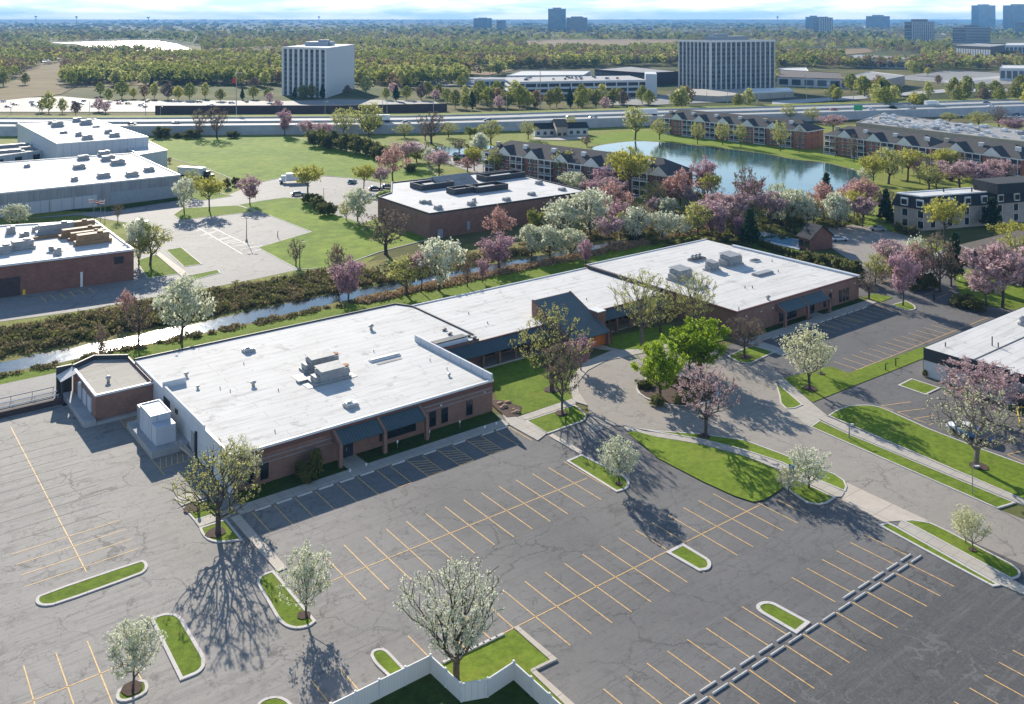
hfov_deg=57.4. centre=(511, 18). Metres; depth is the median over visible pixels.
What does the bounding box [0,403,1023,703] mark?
parking lot
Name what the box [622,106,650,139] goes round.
budding tree
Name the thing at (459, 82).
distant tree
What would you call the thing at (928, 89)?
distant tree
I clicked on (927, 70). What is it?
distant tree
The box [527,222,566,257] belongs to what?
blossom tree
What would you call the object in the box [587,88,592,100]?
distant tree
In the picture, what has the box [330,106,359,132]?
budding tree
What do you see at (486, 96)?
distant tree
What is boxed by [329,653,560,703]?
privacy fence
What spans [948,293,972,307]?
shrub
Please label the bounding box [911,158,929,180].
blossom tree
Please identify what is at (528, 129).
budding tree
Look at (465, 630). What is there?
blossom tree
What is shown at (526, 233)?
blossom tree
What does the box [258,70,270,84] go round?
distant tree
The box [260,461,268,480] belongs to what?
window
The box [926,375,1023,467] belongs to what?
blossom tree
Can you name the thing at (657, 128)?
budding tree
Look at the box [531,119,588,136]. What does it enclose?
clubhouse
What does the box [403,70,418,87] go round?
distant tree
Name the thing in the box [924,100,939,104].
box truck
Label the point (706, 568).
kerb
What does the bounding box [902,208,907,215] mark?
window
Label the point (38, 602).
kerb
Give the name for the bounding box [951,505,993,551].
blossom tree
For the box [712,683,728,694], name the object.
wheel stop
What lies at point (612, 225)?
blossom tree
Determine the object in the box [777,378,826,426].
driveway apron
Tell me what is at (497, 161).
budding tree
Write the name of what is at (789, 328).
sidewalk
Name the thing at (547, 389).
mulch ring
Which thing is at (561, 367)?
blossom tree
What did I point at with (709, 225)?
blossom tree
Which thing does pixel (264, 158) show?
lawn
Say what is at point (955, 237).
conifer
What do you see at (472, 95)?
distant tree
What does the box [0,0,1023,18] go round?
sky
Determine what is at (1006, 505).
kerb
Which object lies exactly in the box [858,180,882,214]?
budding tree
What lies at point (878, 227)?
parked car
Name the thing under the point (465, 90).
distant tree
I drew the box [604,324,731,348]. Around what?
lawn
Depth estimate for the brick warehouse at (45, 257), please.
211.36 m
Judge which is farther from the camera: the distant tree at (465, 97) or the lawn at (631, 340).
the distant tree at (465, 97)
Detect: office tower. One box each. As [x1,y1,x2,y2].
[282,40,354,97]
[474,18,491,29]
[496,20,505,29]
[548,8,565,31]
[566,16,587,32]
[670,34,793,101]
[805,16,816,28]
[813,17,832,31]
[866,15,889,28]
[904,19,934,41]
[952,25,990,42]
[971,4,995,27]
[1003,4,1023,28]
[1015,21,1023,33]
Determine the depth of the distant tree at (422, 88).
682.70 m
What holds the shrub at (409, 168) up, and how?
on the lawn at (264, 158)
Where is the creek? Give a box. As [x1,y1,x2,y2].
[0,211,766,371]
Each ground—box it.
[0,19,1023,517]
[0,123,1023,241]
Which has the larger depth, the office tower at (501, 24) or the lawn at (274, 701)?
the office tower at (501, 24)
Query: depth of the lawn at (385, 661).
86.97 m
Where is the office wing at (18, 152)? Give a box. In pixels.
[0,143,41,161]
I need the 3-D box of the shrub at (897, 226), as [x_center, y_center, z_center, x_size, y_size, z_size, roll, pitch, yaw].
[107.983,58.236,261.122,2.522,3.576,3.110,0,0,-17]
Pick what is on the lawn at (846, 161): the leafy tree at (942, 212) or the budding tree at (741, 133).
the budding tree at (741, 133)
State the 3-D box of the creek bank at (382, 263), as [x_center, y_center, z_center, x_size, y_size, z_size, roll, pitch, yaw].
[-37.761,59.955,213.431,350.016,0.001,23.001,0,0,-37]
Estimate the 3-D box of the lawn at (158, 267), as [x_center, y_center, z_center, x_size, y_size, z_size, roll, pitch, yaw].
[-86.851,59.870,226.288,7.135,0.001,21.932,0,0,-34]
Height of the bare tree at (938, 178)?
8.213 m
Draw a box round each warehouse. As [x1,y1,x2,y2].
[0,150,179,217]
[0,219,133,297]
[17,117,148,158]
[378,170,587,237]
[779,67,807,70]
[844,55,920,68]
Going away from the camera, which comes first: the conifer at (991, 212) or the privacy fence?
the privacy fence
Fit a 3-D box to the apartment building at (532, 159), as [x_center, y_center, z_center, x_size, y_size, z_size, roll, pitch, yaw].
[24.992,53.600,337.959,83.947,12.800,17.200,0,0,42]
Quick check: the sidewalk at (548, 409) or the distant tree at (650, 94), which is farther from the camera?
the distant tree at (650, 94)
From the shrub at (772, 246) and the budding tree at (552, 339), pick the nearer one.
the budding tree at (552, 339)
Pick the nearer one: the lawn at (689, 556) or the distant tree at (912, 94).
the lawn at (689, 556)
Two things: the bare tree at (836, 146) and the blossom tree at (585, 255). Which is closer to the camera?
the blossom tree at (585, 255)
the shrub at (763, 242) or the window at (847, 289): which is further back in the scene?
the shrub at (763, 242)
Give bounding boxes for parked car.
[291,191,303,195]
[347,179,356,183]
[368,185,381,190]
[381,183,390,187]
[832,235,848,241]
[869,225,886,230]
[946,421,977,431]
[957,427,993,442]
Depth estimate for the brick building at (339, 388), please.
155.82 m
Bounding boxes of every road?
[409,141,484,172]
[578,348,1023,564]
[772,89,1007,103]
[943,76,999,82]
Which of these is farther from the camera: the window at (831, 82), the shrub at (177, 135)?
the window at (831, 82)
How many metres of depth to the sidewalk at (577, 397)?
161.95 m
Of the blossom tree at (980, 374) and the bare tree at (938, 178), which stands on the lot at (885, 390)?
the blossom tree at (980, 374)
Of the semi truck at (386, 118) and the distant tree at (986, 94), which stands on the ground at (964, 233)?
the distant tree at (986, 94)
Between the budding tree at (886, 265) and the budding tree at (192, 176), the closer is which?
the budding tree at (886, 265)
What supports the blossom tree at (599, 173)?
on the ground at (899, 182)
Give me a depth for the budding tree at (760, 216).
263.08 m
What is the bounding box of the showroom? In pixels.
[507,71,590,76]
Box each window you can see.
[33,154,39,159]
[246,466,254,484]
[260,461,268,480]
[379,423,415,441]
[429,411,435,427]
[441,407,447,423]
[466,400,472,415]
[779,79,787,84]
[779,310,796,321]
[792,79,800,84]
[799,239,803,245]
[805,80,813,85]
[817,80,826,85]
[830,81,839,86]
[839,290,841,302]
[846,288,848,299]
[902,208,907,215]
[902,219,907,225]
[917,210,923,218]
[917,221,923,228]
[930,221,935,227]
[964,218,969,224]
[1013,71,1017,77]
[1013,204,1018,210]
[1013,213,1018,219]
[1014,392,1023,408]
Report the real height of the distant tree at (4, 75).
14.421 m
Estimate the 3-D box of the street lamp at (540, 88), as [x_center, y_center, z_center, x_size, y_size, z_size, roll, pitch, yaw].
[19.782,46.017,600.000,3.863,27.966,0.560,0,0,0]
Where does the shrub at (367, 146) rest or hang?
on the ground at (899, 182)
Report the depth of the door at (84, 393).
142.58 m
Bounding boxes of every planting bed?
[492,400,521,416]
[638,376,716,403]
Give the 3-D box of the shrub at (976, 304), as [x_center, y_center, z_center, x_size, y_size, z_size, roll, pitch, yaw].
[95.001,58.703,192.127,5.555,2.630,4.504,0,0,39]
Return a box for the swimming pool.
[754,232,799,249]
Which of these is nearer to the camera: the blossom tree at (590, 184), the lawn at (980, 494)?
the lawn at (980, 494)
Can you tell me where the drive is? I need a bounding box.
[0,373,72,405]
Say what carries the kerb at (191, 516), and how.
on the parking lot at (958, 641)
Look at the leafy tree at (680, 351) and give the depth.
158.64 m
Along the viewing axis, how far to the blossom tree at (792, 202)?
268.83 m
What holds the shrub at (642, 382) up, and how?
on the planting bed at (667, 394)
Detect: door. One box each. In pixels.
[0,203,23,217]
[0,276,19,297]
[25,200,48,213]
[50,197,72,211]
[58,379,70,396]
[74,195,96,208]
[78,381,81,399]
[82,388,86,405]
[87,394,91,412]
[163,396,169,409]
[191,430,193,453]
[343,443,352,457]
[810,305,813,313]
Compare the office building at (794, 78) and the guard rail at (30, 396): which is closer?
the guard rail at (30, 396)
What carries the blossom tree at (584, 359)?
on the sidewalk at (577, 397)
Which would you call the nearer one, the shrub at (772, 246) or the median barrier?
the shrub at (772, 246)
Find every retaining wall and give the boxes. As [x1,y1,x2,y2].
[0,106,1023,135]
[0,397,62,417]
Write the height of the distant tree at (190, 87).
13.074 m
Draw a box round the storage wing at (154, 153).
[128,142,166,167]
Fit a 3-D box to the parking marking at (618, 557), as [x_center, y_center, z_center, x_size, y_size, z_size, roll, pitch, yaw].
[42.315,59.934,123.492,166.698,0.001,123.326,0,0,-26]
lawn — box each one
[39,562,144,602]
[62,197,176,210]
[119,682,144,698]
[130,244,666,361]
[137,255,177,277]
[150,136,436,181]
[155,615,200,675]
[167,248,200,265]
[174,206,253,219]
[185,190,230,199]
[189,270,218,278]
[190,499,215,518]
[202,521,238,539]
[232,460,347,503]
[240,198,426,268]
[260,573,311,625]
[261,698,286,703]
[356,411,501,462]
[370,674,538,703]
[374,188,390,198]
[374,650,400,673]
[441,629,562,703]
[485,350,590,414]
[529,406,584,431]
[571,456,626,489]
[587,131,876,181]
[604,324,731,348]
[628,431,782,501]
[658,431,844,489]
[672,546,706,567]
[730,346,770,362]
[736,239,798,251]
[747,315,810,336]
[760,604,803,628]
[777,384,800,407]
[784,345,927,401]
[789,480,831,502]
[812,421,1010,506]
[817,298,865,313]
[830,405,1023,498]
[841,215,903,232]
[864,293,892,301]
[883,524,994,583]
[894,301,913,309]
[902,379,937,392]
[907,521,1017,576]
[953,268,1023,309]
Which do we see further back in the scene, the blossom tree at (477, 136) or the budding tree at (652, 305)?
the blossom tree at (477, 136)
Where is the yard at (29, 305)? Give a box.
[0,274,140,321]
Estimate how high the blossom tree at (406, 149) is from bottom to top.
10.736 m
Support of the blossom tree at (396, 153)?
on the lawn at (264, 158)
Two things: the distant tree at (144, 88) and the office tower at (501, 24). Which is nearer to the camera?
the distant tree at (144, 88)
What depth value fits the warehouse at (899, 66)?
1127.99 m
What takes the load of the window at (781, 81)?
in the office building at (794, 78)
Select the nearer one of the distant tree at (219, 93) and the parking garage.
the distant tree at (219, 93)
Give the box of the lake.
[592,141,860,196]
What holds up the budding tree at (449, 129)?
on the ground at (899, 182)
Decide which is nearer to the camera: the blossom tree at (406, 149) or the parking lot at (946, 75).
the blossom tree at (406, 149)
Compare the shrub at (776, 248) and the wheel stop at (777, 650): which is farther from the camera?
the shrub at (776, 248)
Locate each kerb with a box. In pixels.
[36,560,147,605]
[116,679,147,701]
[136,254,175,277]
[149,136,433,182]
[151,613,204,680]
[166,247,201,266]
[173,205,256,219]
[183,498,215,520]
[188,269,220,278]
[199,519,242,542]
[239,197,427,269]
[257,570,315,628]
[258,696,291,703]
[370,648,403,675]
[442,632,504,663]
[526,404,585,433]
[566,454,628,491]
[632,427,846,491]
[636,375,718,405]
[666,543,710,571]
[727,345,774,363]
[756,601,810,634]
[776,383,802,408]
[786,479,835,504]
[810,420,1015,508]
[828,405,1023,499]
[878,522,1000,586]
[891,301,915,310]
[898,378,939,394]
[901,519,1020,578]
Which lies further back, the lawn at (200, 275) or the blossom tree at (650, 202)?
the blossom tree at (650, 202)
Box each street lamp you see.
[298,242,304,269]
[540,68,542,109]
[972,465,979,493]
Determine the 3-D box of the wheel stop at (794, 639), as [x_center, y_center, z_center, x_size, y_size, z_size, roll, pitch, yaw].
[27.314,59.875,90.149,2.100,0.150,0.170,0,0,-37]
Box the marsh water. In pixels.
[59,40,190,50]
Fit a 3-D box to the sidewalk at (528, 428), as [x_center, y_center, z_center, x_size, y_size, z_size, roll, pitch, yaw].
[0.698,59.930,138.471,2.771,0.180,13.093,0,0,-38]
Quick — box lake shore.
[587,141,864,197]
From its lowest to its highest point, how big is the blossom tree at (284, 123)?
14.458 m
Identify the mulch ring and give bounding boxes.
[121,680,141,695]
[183,503,196,511]
[205,527,225,537]
[297,611,310,618]
[544,386,559,392]
[555,410,567,415]
[698,433,709,438]
[739,354,751,358]
[802,385,816,390]
[969,462,988,469]
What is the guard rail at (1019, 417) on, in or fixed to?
on the lot at (885, 390)
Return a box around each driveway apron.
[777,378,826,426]
[842,483,928,521]
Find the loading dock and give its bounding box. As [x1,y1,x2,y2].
[127,420,188,458]
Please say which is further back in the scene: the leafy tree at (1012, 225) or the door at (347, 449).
the leafy tree at (1012, 225)
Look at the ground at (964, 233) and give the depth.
796.73 m
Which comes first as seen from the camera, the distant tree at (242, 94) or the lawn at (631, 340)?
the lawn at (631, 340)
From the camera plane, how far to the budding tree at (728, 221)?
263.81 m
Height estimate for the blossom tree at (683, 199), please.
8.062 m
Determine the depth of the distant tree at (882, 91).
608.58 m
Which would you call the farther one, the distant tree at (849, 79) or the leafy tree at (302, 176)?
the distant tree at (849, 79)
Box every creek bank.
[0,197,819,361]
[0,214,785,383]
[0,215,765,375]
[0,255,378,326]
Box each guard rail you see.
[0,99,1021,118]
[0,386,54,400]
[0,390,56,403]
[0,394,58,407]
[1016,406,1023,427]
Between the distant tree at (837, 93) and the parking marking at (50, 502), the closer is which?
the parking marking at (50, 502)
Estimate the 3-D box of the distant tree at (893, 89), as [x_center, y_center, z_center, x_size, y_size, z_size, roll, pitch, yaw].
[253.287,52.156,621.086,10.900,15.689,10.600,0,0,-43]
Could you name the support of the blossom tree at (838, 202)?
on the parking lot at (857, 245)
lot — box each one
[0,96,436,111]
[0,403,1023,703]
[27,176,390,298]
[422,77,483,85]
[610,95,796,104]
[668,245,1013,405]
[813,359,1023,463]
[827,224,944,270]
[905,70,1011,83]
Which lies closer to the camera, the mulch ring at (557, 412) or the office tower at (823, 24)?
the mulch ring at (557, 412)
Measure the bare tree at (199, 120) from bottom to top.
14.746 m
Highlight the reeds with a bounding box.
[355,223,730,303]
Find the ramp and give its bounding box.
[0,391,56,410]
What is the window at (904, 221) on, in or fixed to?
in the mansard building at (1007, 193)
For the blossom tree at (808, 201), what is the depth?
266.79 m
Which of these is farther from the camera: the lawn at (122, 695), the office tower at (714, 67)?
the office tower at (714, 67)
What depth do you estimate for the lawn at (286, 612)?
95.75 m
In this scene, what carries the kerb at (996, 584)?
on the parking lot at (958, 641)
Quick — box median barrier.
[0,102,1023,123]
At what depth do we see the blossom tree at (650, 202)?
277.90 m
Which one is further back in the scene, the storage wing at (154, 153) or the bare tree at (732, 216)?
the storage wing at (154, 153)
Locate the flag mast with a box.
[236,73,236,114]
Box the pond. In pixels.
[438,146,492,160]
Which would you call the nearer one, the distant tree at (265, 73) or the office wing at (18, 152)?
the office wing at (18, 152)
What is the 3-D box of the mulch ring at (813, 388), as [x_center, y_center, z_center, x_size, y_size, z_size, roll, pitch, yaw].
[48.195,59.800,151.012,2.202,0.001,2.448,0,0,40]
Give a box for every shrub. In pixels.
[151,125,171,137]
[171,132,181,137]
[181,129,204,137]
[223,177,231,187]
[226,130,240,137]
[231,177,239,184]
[294,457,306,477]
[297,465,317,483]
[300,192,318,202]
[304,127,324,145]
[307,447,323,473]
[308,195,326,208]
[315,201,338,214]
[316,128,340,148]
[332,131,355,150]
[347,134,371,153]
[358,138,380,154]
[369,144,388,158]
[403,163,416,171]
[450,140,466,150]
[453,156,460,161]
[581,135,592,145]
[634,379,653,388]
[647,393,665,406]
[671,377,686,387]
[671,390,691,405]
[691,385,712,397]
[761,240,766,247]
[769,243,774,250]
[774,244,779,252]
[782,247,786,254]
[783,216,797,226]
[790,249,795,258]
[796,248,818,262]
[812,253,834,266]
[829,256,853,270]
[840,260,866,279]
[871,268,892,279]
[888,214,893,222]
[892,220,902,232]
[901,225,908,233]
[907,225,918,236]
[907,278,921,290]
[918,271,938,288]
[922,370,927,375]
[945,174,955,180]
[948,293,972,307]
[960,296,989,310]
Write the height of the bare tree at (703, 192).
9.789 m
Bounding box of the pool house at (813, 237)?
[796,222,834,251]
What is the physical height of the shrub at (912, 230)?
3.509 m
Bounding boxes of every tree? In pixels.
[0,71,10,86]
[0,202,30,223]
[18,73,30,83]
[36,99,46,110]
[41,91,56,113]
[56,98,67,113]
[63,70,78,83]
[69,101,82,112]
[92,97,103,109]
[94,82,105,93]
[99,102,110,112]
[103,88,112,100]
[105,615,166,689]
[107,68,123,83]
[110,74,120,83]
[111,203,123,219]
[112,80,131,98]
[114,289,136,311]
[123,217,156,264]
[123,297,154,341]
[129,87,137,98]
[131,222,173,264]
[136,85,149,98]
[137,69,150,84]
[138,68,153,83]
[149,82,160,98]
[151,267,217,342]
[159,83,174,96]
[160,438,264,533]
[171,176,198,212]
[172,85,182,97]
[181,83,196,99]
[182,169,201,193]
[190,109,208,136]
[192,176,226,210]
[200,82,210,96]
[205,106,227,137]
[210,434,263,502]
[214,88,225,99]
[233,66,246,85]
[236,173,262,204]
[240,88,244,99]
[246,86,259,98]
[247,77,261,86]
[254,68,270,85]
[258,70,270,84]
[263,88,271,97]
[264,92,273,101]
[271,70,281,82]
[271,99,282,104]
[275,108,293,134]
[275,537,333,616]
[287,238,305,265]
[290,163,326,192]
[292,87,296,98]
[295,120,320,131]
[296,85,308,98]
[305,84,317,98]
[313,121,334,132]
[319,84,325,99]
[324,242,349,283]
[327,254,365,302]
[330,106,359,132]
[338,200,351,219]
[342,85,352,96]
[343,187,375,221]
[349,101,384,137]
[351,164,374,188]
[355,70,361,82]
[356,209,409,254]
[358,75,372,91]
[363,121,382,133]
[372,166,392,186]
[373,70,385,82]
[375,144,412,180]
[381,88,389,98]
[382,64,389,82]
[383,253,431,295]
[385,72,398,83]
[388,82,398,93]
[390,78,402,87]
[391,140,421,165]
[392,67,401,78]
[393,84,399,100]
[393,123,414,136]
[393,552,504,680]
[396,69,407,87]
[399,85,411,99]
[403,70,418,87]
[403,149,425,161]
[405,63,412,68]
[406,250,435,291]
[411,70,423,81]
[413,83,426,99]
[414,111,445,143]
[416,123,431,140]
[417,236,467,290]
[421,146,432,161]
[423,81,432,96]
[424,151,452,172]
[429,149,449,175]
[430,89,440,99]
[433,83,443,98]
[434,144,445,152]
[439,88,450,100]
[441,122,459,136]
[444,73,453,83]
[446,88,462,105]
[454,156,481,171]
[455,75,466,85]
[458,94,471,107]
[460,255,475,286]
[461,85,469,95]
[462,146,485,170]
[464,126,477,135]
[469,88,482,106]
[469,90,475,108]
[469,131,487,154]
[469,132,489,149]
[470,80,487,94]
[475,231,516,267]
[475,256,489,282]
[476,120,503,144]
[479,87,493,106]
[481,204,516,235]
[485,147,503,170]
[489,80,503,96]
[491,87,505,102]
[493,95,505,107]
[495,65,503,74]
[501,92,514,108]
[507,79,519,97]
[509,84,531,108]
[509,301,594,391]
[514,224,546,255]
[517,120,538,138]
[519,90,537,109]
[525,55,533,67]
[526,207,545,228]
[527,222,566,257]
[531,89,546,105]
[540,58,548,67]
[540,194,584,231]
[541,340,580,413]
[543,89,556,105]
[549,149,572,171]
[550,86,565,107]
[556,228,587,254]
[557,171,583,186]
[564,186,613,234]
[564,333,595,369]
[566,87,574,107]
[566,116,576,121]
[569,171,588,188]
[570,91,583,107]
[573,84,590,101]
[573,89,589,108]
[576,237,592,266]
[579,177,604,199]
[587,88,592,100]
[588,88,602,105]
[590,165,619,181]
[591,215,624,245]
[596,83,607,99]
[596,175,628,191]
[596,435,641,485]
[598,96,610,107]
[599,178,635,216]
[604,87,619,106]
[604,144,655,202]
[606,198,629,217]
[606,268,672,345]
[608,212,629,239]
[616,205,652,239]
[617,90,630,105]
[621,202,652,238]
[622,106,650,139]
[630,333,688,396]
[635,85,649,103]
[638,181,667,208]
[642,89,657,104]
[642,293,685,332]
[645,184,667,211]
[645,196,659,212]
[649,117,671,139]
[649,210,677,237]
[652,197,682,212]
[660,176,679,203]
[662,167,699,207]
[664,271,717,322]
[665,316,731,376]
[666,320,704,370]
[669,92,682,106]
[670,214,693,235]
[670,362,740,435]
[672,85,690,106]
[677,186,698,207]
[678,85,695,106]
[681,188,699,208]
[682,201,715,234]
[688,121,706,143]
[688,155,717,196]
[690,199,732,233]
[695,181,725,199]
[697,172,721,190]
[703,192,727,205]
[704,201,725,236]
[710,205,730,237]
[714,122,733,144]
[717,192,758,217]
[720,202,734,229]
[723,198,743,228]
[725,316,765,356]
[728,207,745,236]
[731,92,742,104]
[731,165,768,197]
[731,213,744,238]
[733,123,747,146]
[733,192,758,210]
[736,174,765,193]
[742,88,757,104]
[742,200,767,223]
[755,189,789,227]
[762,190,790,223]
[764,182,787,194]
[769,120,791,150]
[772,466,807,492]
[777,323,836,388]
[779,58,786,66]
[780,102,797,116]
[781,189,796,215]
[782,189,807,217]
[786,444,831,487]
[794,126,802,152]
[794,190,811,218]
[795,194,822,222]
[803,107,820,122]
[804,340,832,372]
[805,54,818,64]
[806,178,845,220]
[815,114,849,130]
[820,191,852,228]
[824,84,840,99]
[830,87,842,101]
[831,136,840,156]
[835,175,890,217]
[843,73,857,91]
[843,177,873,213]
[843,188,865,219]
[846,195,878,226]
[848,134,861,161]
[852,77,865,94]
[853,76,872,95]
[856,153,890,182]
[857,167,874,178]
[857,270,883,298]
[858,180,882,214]
[858,190,875,215]
[862,252,886,285]
[867,83,880,97]
[870,87,885,101]
[870,236,913,280]
[871,74,887,83]
[871,146,911,183]
[873,77,891,90]
[874,87,898,103]
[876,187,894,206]
[882,246,905,278]
[884,146,929,180]
[885,245,922,305]
[889,85,902,102]
[892,83,903,94]
[895,240,937,280]
[899,232,937,270]
[905,240,936,253]
[906,92,917,100]
[908,63,919,74]
[909,93,924,103]
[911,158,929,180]
[911,161,949,189]
[913,93,929,104]
[921,80,934,97]
[921,196,968,243]
[924,67,932,73]
[924,230,958,292]
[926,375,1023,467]
[929,148,955,168]
[931,168,942,189]
[933,159,989,187]
[934,74,942,83]
[934,354,1023,418]
[937,151,963,170]
[939,112,958,120]
[941,254,963,286]
[944,77,961,94]
[945,84,954,94]
[949,86,966,99]
[950,502,981,542]
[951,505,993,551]
[958,80,974,98]
[958,240,1023,307]
[959,75,975,89]
[959,268,1011,309]
[963,111,994,124]
[967,164,1007,178]
[975,82,990,93]
[977,87,991,98]
[981,158,1000,175]
[983,61,990,68]
[985,218,1023,235]
[988,80,1002,92]
[988,106,1008,126]
[992,87,1006,98]
[994,117,1023,128]
[997,159,1020,176]
[997,229,1023,255]
[1005,82,1022,97]
[1012,74,1023,85]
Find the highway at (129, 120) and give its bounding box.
[0,101,1023,121]
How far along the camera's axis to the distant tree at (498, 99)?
607.80 m
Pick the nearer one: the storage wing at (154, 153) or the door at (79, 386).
the door at (79, 386)
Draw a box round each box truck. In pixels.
[279,172,305,183]
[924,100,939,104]
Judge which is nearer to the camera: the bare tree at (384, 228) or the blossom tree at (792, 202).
the bare tree at (384, 228)
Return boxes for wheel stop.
[679,694,695,703]
[695,696,707,703]
[700,680,715,691]
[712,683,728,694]
[720,667,735,678]
[732,670,747,680]
[739,655,754,666]
[751,657,766,668]
[758,643,772,653]
[770,645,784,655]
[776,632,790,641]
[788,634,801,643]
[805,623,818,632]
[822,612,834,621]
[838,602,850,610]
[842,590,854,598]
[854,592,865,600]
[858,580,869,588]
[869,582,880,590]
[872,571,883,579]
[883,573,894,580]
[886,562,897,570]
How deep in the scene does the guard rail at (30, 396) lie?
145.90 m
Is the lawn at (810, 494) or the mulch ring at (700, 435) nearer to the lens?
the lawn at (810, 494)
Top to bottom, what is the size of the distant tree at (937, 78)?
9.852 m
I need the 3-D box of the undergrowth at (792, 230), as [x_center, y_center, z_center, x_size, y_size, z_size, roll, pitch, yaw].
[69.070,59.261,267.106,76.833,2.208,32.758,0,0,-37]
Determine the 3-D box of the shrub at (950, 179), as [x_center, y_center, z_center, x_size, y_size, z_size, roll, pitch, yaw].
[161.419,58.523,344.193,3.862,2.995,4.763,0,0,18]
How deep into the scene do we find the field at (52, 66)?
1126.07 m
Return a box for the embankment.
[0,97,1021,123]
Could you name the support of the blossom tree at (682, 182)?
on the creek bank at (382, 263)
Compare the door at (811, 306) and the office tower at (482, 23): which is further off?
the office tower at (482, 23)
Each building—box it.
[135,239,859,493]
[483,140,693,199]
[595,66,677,84]
[660,109,824,148]
[777,69,841,87]
[823,126,943,168]
[842,71,904,90]
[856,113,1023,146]
[891,176,1023,230]
[923,307,1023,408]
[930,137,1023,176]
[956,43,1004,59]
[1000,65,1023,80]
[1005,43,1023,53]
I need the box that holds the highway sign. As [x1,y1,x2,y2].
[854,105,862,115]
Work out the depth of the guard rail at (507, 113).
542.55 m
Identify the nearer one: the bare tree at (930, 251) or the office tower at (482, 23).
the bare tree at (930, 251)
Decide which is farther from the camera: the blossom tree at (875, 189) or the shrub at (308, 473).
the blossom tree at (875, 189)
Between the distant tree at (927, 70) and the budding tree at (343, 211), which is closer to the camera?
the budding tree at (343, 211)
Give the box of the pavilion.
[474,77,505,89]
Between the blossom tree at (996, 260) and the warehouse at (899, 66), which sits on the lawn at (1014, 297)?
the blossom tree at (996, 260)
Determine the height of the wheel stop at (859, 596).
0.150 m
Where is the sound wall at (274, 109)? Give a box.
[155,103,446,113]
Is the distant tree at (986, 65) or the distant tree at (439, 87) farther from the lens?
the distant tree at (986, 65)
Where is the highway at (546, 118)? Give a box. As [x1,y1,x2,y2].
[0,104,1023,125]
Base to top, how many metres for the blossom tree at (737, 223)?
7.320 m
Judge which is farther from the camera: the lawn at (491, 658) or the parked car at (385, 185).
the parked car at (385, 185)
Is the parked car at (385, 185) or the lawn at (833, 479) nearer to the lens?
the lawn at (833, 479)
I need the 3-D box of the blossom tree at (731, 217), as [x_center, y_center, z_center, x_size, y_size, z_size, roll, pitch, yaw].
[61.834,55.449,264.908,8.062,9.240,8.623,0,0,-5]
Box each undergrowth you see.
[0,265,378,357]
[0,284,440,376]
[367,211,735,283]
[623,207,864,247]
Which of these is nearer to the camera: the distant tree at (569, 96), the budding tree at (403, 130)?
the budding tree at (403, 130)
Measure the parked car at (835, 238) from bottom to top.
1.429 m
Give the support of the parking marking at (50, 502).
on the parking lot at (958, 641)
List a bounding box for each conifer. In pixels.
[738,208,760,244]
[820,172,833,197]
[876,189,893,222]
[944,231,967,279]
[979,196,1002,226]
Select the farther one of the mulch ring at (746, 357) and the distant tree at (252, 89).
the distant tree at (252, 89)
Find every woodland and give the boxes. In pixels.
[0,21,1012,55]
[0,22,1018,81]
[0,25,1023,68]
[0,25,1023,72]
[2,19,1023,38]
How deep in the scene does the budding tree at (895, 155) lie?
336.47 m
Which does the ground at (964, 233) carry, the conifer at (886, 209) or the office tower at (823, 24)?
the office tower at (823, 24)
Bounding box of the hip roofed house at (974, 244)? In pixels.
[959,230,1023,286]
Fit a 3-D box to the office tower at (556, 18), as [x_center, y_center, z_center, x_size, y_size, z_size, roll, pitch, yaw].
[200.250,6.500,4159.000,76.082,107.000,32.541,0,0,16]
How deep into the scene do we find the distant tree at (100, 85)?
719.01 m
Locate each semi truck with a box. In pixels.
[177,166,214,178]
[357,114,389,121]
[625,108,657,115]
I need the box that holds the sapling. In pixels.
[94,324,108,354]
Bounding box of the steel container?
[137,399,175,445]
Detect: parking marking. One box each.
[0,434,194,542]
[11,427,86,571]
[13,520,150,703]
[41,288,94,301]
[120,281,1023,703]
[189,223,259,253]
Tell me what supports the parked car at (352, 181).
on the parking lot at (211, 253)
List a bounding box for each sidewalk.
[155,252,189,277]
[175,489,210,505]
[194,511,230,526]
[231,514,286,571]
[234,420,508,514]
[337,454,365,469]
[502,414,546,440]
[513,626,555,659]
[518,399,575,419]
[530,658,556,670]
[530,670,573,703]
[532,135,587,140]
[549,434,582,453]
[569,349,634,405]
[592,344,619,350]
[623,425,843,496]
[632,344,675,355]
[736,337,787,355]
[752,300,876,340]
[805,312,822,317]
[820,416,1023,505]
[898,521,1023,594]
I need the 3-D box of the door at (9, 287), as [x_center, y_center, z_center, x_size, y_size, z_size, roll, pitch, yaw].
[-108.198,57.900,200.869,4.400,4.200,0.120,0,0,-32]
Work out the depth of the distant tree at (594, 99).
621.17 m
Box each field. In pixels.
[0,72,248,99]
[1,44,296,78]
[470,67,511,74]
[527,39,677,46]
[782,48,871,54]
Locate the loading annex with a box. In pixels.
[56,354,152,428]
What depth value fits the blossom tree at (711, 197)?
267.72 m
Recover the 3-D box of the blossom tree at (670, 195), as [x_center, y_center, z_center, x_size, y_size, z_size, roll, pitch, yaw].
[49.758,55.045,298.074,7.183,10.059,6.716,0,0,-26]
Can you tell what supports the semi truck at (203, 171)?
on the ground at (899, 182)
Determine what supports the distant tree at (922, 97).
on the ground at (964, 233)

